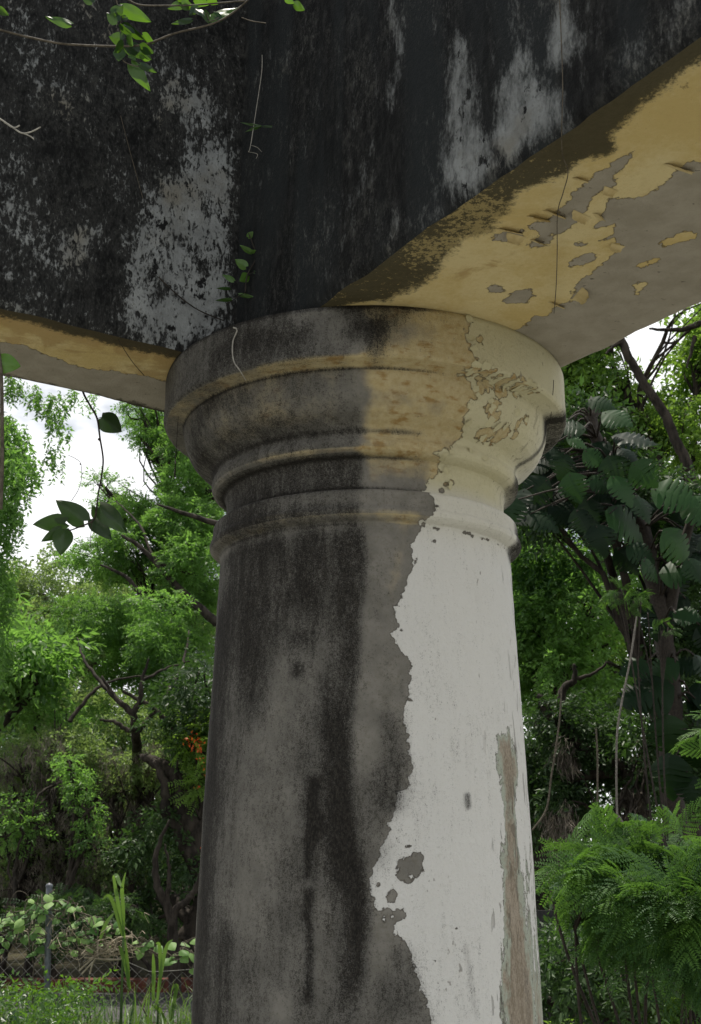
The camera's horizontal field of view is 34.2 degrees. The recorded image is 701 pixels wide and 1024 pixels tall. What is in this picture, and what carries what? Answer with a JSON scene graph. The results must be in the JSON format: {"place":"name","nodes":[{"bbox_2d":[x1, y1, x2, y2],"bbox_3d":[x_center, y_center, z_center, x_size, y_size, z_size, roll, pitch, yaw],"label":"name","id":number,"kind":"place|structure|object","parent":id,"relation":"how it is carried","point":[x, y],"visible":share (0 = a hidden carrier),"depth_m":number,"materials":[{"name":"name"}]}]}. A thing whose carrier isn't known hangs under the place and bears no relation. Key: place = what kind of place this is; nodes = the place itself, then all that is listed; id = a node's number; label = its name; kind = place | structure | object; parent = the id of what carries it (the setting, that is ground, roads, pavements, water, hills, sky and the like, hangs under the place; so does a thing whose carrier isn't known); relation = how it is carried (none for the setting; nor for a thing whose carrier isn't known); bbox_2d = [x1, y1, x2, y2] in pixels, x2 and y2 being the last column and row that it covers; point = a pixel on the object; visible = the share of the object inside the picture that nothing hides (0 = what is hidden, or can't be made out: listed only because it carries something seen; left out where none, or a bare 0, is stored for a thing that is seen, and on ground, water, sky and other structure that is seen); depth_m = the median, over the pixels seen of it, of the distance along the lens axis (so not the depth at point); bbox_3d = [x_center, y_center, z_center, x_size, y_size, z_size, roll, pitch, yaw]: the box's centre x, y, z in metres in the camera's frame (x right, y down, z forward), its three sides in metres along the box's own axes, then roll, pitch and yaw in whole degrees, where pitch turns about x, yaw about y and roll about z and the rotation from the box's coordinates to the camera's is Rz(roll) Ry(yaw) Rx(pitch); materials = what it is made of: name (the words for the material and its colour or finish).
{"place":"outdoors","nodes":[
{"label":"outdoors","id":0,"kind":"place"},
{"bbox_2d":[0,992,191,1021],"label":"road","id":1,"kind":"structure","parent":0,"point":[161,1001],"depth_m":11.66,"materials":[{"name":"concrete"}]},
{"bbox_2d":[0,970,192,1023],"bbox_3d":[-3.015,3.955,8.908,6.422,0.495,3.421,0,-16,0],"label":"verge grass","id":2,"kind":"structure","parent":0,"point":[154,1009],"depth_m":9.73,"materials":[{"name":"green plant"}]},
{"bbox_2d":[152,940,178,1023],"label":"cane grass","id":3,"kind":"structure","parent":0,"point":[161,957],"depth_m":7.10,"materials":[{"name":"green plant"}]},
{"bbox_2d":[0,851,574,1023],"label":"ground","id":4,"kind":"structure","parent":0,"point":[16,954],"depth_m":15.27,"materials":[{"name":"green plant"}]},
{"bbox_2d":[0,412,45,688],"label":"weeping tree","id":5,"kind":"object","parent":4,"relation":"on","point":[18,466],"visible":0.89,"depth_m":10.73,"materials":[{"name":"green plant"}]},
{"bbox_2d":[0,723,90,977],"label":"mossy tree","id":6,"kind":"object","parent":4,"relation":"on","point":[28,885],"visible":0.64,"depth_m":13.78,"materials":[{"name":"green plant"}]},
{"bbox_2d":[0,699,92,984],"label":"yellow green shrub","id":7,"kind":"object","parent":4,"relation":"on","point":[21,820],"visible":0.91,"depth_m":13.20,"materials":[{"name":"green plant"}]},
{"bbox_2d":[0,588,98,730],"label":"leaning tree","id":8,"kind":"object","parent":4,"relation":"on","point":[39,663],"visible":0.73,"depth_m":14.70,"materials":[{"name":"green plant"}]},
{"bbox_2d":[3,376,99,485],"bbox_3d":[-4.080,1.508,12.079,2.540,7.107,1.253,0,-16,0],"label":"drooping branch tree","id":9,"kind":"object","parent":4,"relation":"on","point":[50,421],"visible":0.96,"depth_m":12.77,"materials":[{"name":"green plant"}]},
{"bbox_2d":[0,957,119,1023],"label":"ground cover","id":10,"kind":"object","parent":4,"relation":"on","point":[43,1001],"visible":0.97,"depth_m":6.37,"materials":[{"name":"green plant"}]},
{"bbox_2d":[44,743,114,978],"bbox_3d":[-3.100,4.012,12.803,0.873,2.780,0.812,0,-16,0],"label":"tree","id":11,"kind":"object","parent":4,"relation":"on","point":[82,824],"visible":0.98,"depth_m":12.92,"materials":[{"name":"green plant"}]},
{"bbox_2d":[0,883,166,1006],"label":"leafy shrub","id":12,"kind":"object","parent":4,"relation":"on","point":[135,918],"visible":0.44,"depth_m":12.03,"materials":[{"name":"green plant"}]},
{"bbox_2d":[3,687,178,900],"bbox_3d":[-9.972,8.242,33.483,25.693,7.610,6.876,0,-16,0],"label":"wood","id":13,"kind":"object","parent":4,"relation":"on","point":[106,744],"depth_m":32.42,"materials":[{"name":"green plant"}]},
{"bbox_2d":[0,713,186,977],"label":"olive tree","id":14,"kind":"object","parent":4,"relation":"on","point":[83,747],"visible":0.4,"depth_m":14.23,"materials":[{"name":"green plant"}]},
{"bbox_2d":[0,974,191,1023],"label":"grass","id":15,"kind":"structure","parent":4,"relation":"on","point":[127,1020],"depth_m":6.72,"materials":[{"name":"green plant"}]},
{"bbox_2d":[0,883,192,1023],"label":"chain link fence","id":16,"kind":"object","parent":4,"relation":"on","point":[48,958],"visible":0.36,"depth_m":7.25,"materials":[{"name":"metal"}]},
{"bbox_2d":[9,906,148,974],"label":"dry twigs","id":17,"kind":"object","parent":16,"relation":"attached to","point":[103,951],"visible":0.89,"depth_m":7.20,"materials":[{"name":"plant"}]},
{"bbox_2d":[0,889,194,1023],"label":"fence vine","id":18,"kind":"object","parent":16,"relation":"on","point":[11,920],"visible":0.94,"depth_m":7.25,"materials":[{"name":"green plant"}]},
{"bbox_2d":[0,978,192,991],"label":"kerb","id":19,"kind":"structure","parent":4,"relation":"on","point":[140,982],"depth_m":12.45,"materials":[{"name":"red paint"}]},
{"bbox_2d":[0,711,197,944],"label":"undergrowth","id":20,"kind":"object","parent":4,"relation":"on","point":[13,736],"visible":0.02,"depth_m":19.06,"materials":[{"name":"green plant"}]},
{"bbox_2d":[0,580,215,925],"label":"gnarled tree","id":21,"kind":"object","parent":4,"relation":"on","point":[151,644],"visible":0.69,"depth_m":16.56,"materials":[{"name":"green plant"}]},
{"bbox_2d":[0,540,216,911],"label":"pale tree","id":22,"kind":"object","parent":4,"relation":"on","point":[26,580],"visible":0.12,"depth_m":25.26,"materials":[{"name":"green plant"}]},
{"bbox_2d":[43,740,182,977],"bbox_3d":[-2.934,4.431,14.333,1.755,3.061,1.892,0,-16,0],"label":"mossy cedar","id":23,"kind":"object","parent":4,"relation":"on","point":[118,819],"visible":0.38,"depth_m":14.26,"materials":[{"name":"green plant"}]},
{"bbox_2d":[99,872,130,1023],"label":"cane grass","id":24,"kind":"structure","parent":4,"relation":"on","point":[119,911],"depth_m":7.14,"materials":[{"name":"green plant"}]},
{"bbox_2d":[45,401,226,808],"bbox_3d":[-3.342,1.899,19.059,3.449,10.389,4.764,0,-16,0],"label":"feathery tree","id":25,"kind":"object","parent":4,"relation":"on","point":[177,556],"visible":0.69,"depth_m":18.65,"materials":[{"name":"green plant"}]},
{"bbox_2d":[99,799,199,998],"bbox_3d":[-1.945,4.176,12.733,1.477,2.119,2.143,13,-20,-37],"label":"forked grey tree","id":26,"kind":"object","parent":4,"relation":"on","point":[149,854],"visible":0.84,"depth_m":12.72,"materials":[{"name":"green plant"}]},
{"bbox_2d":[108,633,213,977],"bbox_3d":[-1.933,3.694,13.979,1.930,4.328,3.884,5,-17,-15],"label":"curved trunk tree","id":27,"kind":"object","parent":4,"relation":"on","point":[166,772],"visible":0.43,"depth_m":13.11,"materials":[{"name":"green plant"}]},
{"bbox_2d":[155,707,209,895],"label":"flame tree","id":28,"kind":"object","parent":4,"relation":"on","point":[197,755],"visible":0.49,"depth_m":12.97,"materials":[{"name":"green plant"}]},
{"bbox_2d":[511,527,644,909],"bbox_3d":[2.637,2.520,13.362,2.416,5.875,2.946,0,-16,0],"label":"leaved tree","id":29,"kind":"object","parent":4,"relation":"on","point":[550,592],"visible":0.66,"depth_m":13.03,"materials":[{"name":"green plant"}]},
{"bbox_2d":[530,735,652,859],"bbox_3d":[2.254,3.310,10.163,1.294,2.623,0.921,0,-16,0],"label":"palm thatch shrub","id":30,"kind":"object","parent":4,"relation":"on","point":[622,800],"visible":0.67,"depth_m":10.34,"materials":[{"name":"green plant"}]},
{"bbox_2d":[522,661,661,848],"bbox_3d":[2.355,3.145,11.032,2.043,3.264,2.087,0,-16,0],"label":"dark limbed tree","id":31,"kind":"object","parent":4,"relation":"on","point":[578,723],"visible":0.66,"depth_m":10.74,"materials":[{"name":"green plant"}]},
{"bbox_2d":[504,396,700,1022],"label":"monstera","id":32,"kind":"object","parent":4,"relation":"on","point":[629,513],"visible":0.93,"depth_m":9.14,"materials":[{"name":"green plant"}]},
{"bbox_2d":[615,616,636,833],"bbox_3d":[1.900,1.498,7.790,0.238,1.587,0.016,0,-16,0],"label":"aerial root","id":33,"kind":"object","parent":32,"relation":"hanging from","point":[616,750],"visible":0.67,"depth_m":7.80,"materials":[{"name":"brown plant"}]},
{"bbox_2d":[546,743,667,910],"bbox_3d":[11.088,6.451,25.278,19.432,6.189,5.715,0,-16,0],"label":"wood","id":34,"kind":"object","parent":4,"relation":"on","point":[604,795],"depth_m":24.31,"materials":[{"name":"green plant"}]},
{"bbox_2d":[516,372,700,839],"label":"shaded tree","id":35,"kind":"object","parent":4,"relation":"on","point":[693,594],"visible":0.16,"depth_m":10.38,"materials":[{"name":"green plant"}]},
{"bbox_2d":[521,440,700,904],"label":"sunlit tree","id":36,"kind":"object","parent":4,"relation":"on","point":[623,653],"visible":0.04,"depth_m":19.13,"materials":[{"name":"green plant"}]},
{"bbox_2d":[532,808,699,912],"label":"undergrowth","id":37,"kind":"object","parent":4,"relation":"on","point":[538,844],"visible":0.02,"depth_m":13.51,"materials":[{"name":"green plant"}]},
{"bbox_2d":[534,798,700,1023],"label":"ferny bush","id":38,"kind":"object","parent":4,"relation":"on","point":[648,896],"visible":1,"depth_m":4.92,"materials":[{"name":"green plant"}]},
{"bbox_2d":[537,900,698,1023],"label":"dark shrub","id":39,"kind":"object","parent":4,"relation":"on","point":[558,991],"visible":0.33,"depth_m":5.84,"materials":[{"name":"green plant"}]},
{"bbox_2d":[543,990,700,1023],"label":"bright low shrub","id":40,"kind":"object","parent":4,"relation":"on","point":[673,1018],"visible":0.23,"depth_m":8.13,"materials":[{"name":"green plant"}]},
{"bbox_2d":[561,302,700,825],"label":"broadleaf tree","id":41,"kind":"object","parent":4,"relation":"on","point":[671,422],"visible":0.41,"depth_m":14.29,"materials":[{"name":"green plant"}]},
{"bbox_2d":[0,305,700,842],"label":"sky","id":42,"kind":"structure","parent":0,"point":[644,342],"materials":[{"name":"white"}]},
{"bbox_2d":[532,686,562,830],"bbox_3d":[1.339,1.670,7.740,0.256,0.962,0.012,0,-16,0],"label":"aerial root","id":43,"kind":"object","parent":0,"point":[537,823],"visible":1,"depth_m":7.73,"materials":[{"name":"brown plant"}]},
{"bbox_2d":[595,729,597,818],"bbox_3d":[1.667,1.797,7.704,0.041,0.651,0.012,0,-16,0],"label":"aerial root","id":44,"kind":"object","parent":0,"point":[597,760],"visible":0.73,"depth_m":7.74,"materials":[{"name":"brown plant"}]},
{"bbox_2d":[598,576,700,1023],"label":"trunk","id":45,"kind":"object","parent":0,"point":[620,605],"visible":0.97,"depth_m":8.59,"materials":[{"name":"green plant"}]},
{"label":"paving","id":46,"kind":"structure","parent":0,"visible":0},
{"bbox_2d":[164,305,565,1023],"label":"column","id":47,"kind":"structure","parent":46,"relation":"on","point":[366,855],"depth_m":2.85,"materials":[{"name":"paint"}]},
{"bbox_2d":[0,0,245,411],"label":"concrete beam","id":48,"kind":"structure","parent":47,"relation":"on","point":[94,245],"depth_m":3.17,"materials":[{"name":"paint"}]},
{"bbox_2d":[0,351,20,509],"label":"woody vine","id":49,"kind":"object","parent":48,"relation":"attached to","point":[9,363],"visible":1,"depth_m":2.46,"materials":[{"name":"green plant"}]},
{"bbox_2d":[0,118,40,139],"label":"dry twig","id":50,"kind":"object","parent":48,"relation":"attached to","point":[9,125],"visible":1,"depth_m":2.54,"materials":[{"name":"grey wood"}]},
{"bbox_2d":[33,392,127,555],"bbox_3d":[-0.789,-0.116,3.382,0.280,0.522,0.070,0,-16,0],"label":"hanging vine","id":51,"kind":"object","parent":48,"relation":"hanging from","point":[105,516],"visible":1,"depth_m":3.33,"materials":[{"name":"green plant"}]},
{"bbox_2d":[121,118,142,197],"bbox_3d":[-0.614,-0.997,3.193,0.081,0.236,0.002,10,-19,-32],"label":"dry vine","id":52,"kind":"object","parent":48,"relation":"attached to","point":[131,157],"visible":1,"depth_m":3.19,"materials":[{"name":"brown plant"}]},
{"bbox_2d":[0,0,304,91],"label":"leafy vine","id":53,"kind":"object","parent":48,"relation":"attached to","point":[142,51],"visible":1,"depth_m":2.80,"materials":[{"name":"green plant"}]},
{"bbox_2d":[159,277,223,320],"bbox_3d":[-0.445,-0.597,3.191,0.206,0.082,0.004,10,-19,-32],"label":"dry vine","id":54,"kind":"object","parent":48,"relation":"attached to","point":[187,302],"visible":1,"depth_m":3.18,"materials":[{"name":"brown plant"}]},
{"bbox_2d":[174,401,178,476],"bbox_3d":[-0.511,-0.206,3.340,0.006,0.073,0.502,3,-16,-9],"label":"rootlet","id":55,"kind":"object","parent":47,"relation":"hanging from","point":[175,453],"visible":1,"depth_m":3.55,"materials":[{"name":"brown plant"}]},
{"bbox_2d":[232,327,245,379],"bbox_3d":[-0.283,-0.414,2.950,0.047,0.138,0.022,12,-20,-36],"label":"rootlet","id":56,"kind":"object","parent":47,"relation":"on","point":[232,351],"visible":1,"depth_m":2.94,"materials":[{"name":"grey plant"}]},
{"bbox_2d":[237,0,700,367],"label":"concrete beam","id":57,"kind":"structure","parent":47,"relation":"on","point":[410,155],"depth_m":2.63,"materials":[{"name":"paint"}]},
{"bbox_2d":[215,231,255,304],"bbox_3d":[-0.286,-0.690,3.215,0.186,0.228,0.042,0,-16,0],"label":"seedling","id":58,"kind":"object","parent":57,"relation":"attached to","point":[242,264],"visible":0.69,"depth_m":3.21,"materials":[{"name":"green plant"}]},
{"bbox_2d":[240,58,272,157],"bbox_3d":[-0.258,-1.176,3.296,0.124,0.348,0.009,0,-16,0],"label":"sprig","id":59,"kind":"object","parent":57,"relation":"attached to","point":[256,126],"visible":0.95,"depth_m":3.28,"materials":[{"name":"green plant"}]},
{"bbox_2d":[554,0,567,311],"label":"rootlet","id":60,"kind":"object","parent":57,"relation":"attached to","point":[561,147],"visible":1,"depth_m":2.22,"materials":[{"name":"brown plant"}]},
{"bbox_2d":[670,681,700,788],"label":"frond sprays","id":61,"kind":"object","parent":46,"relation":"on","point":[691,744],"visible":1,"depth_m":4.39,"materials":[{"name":"green plant"}]}
]}

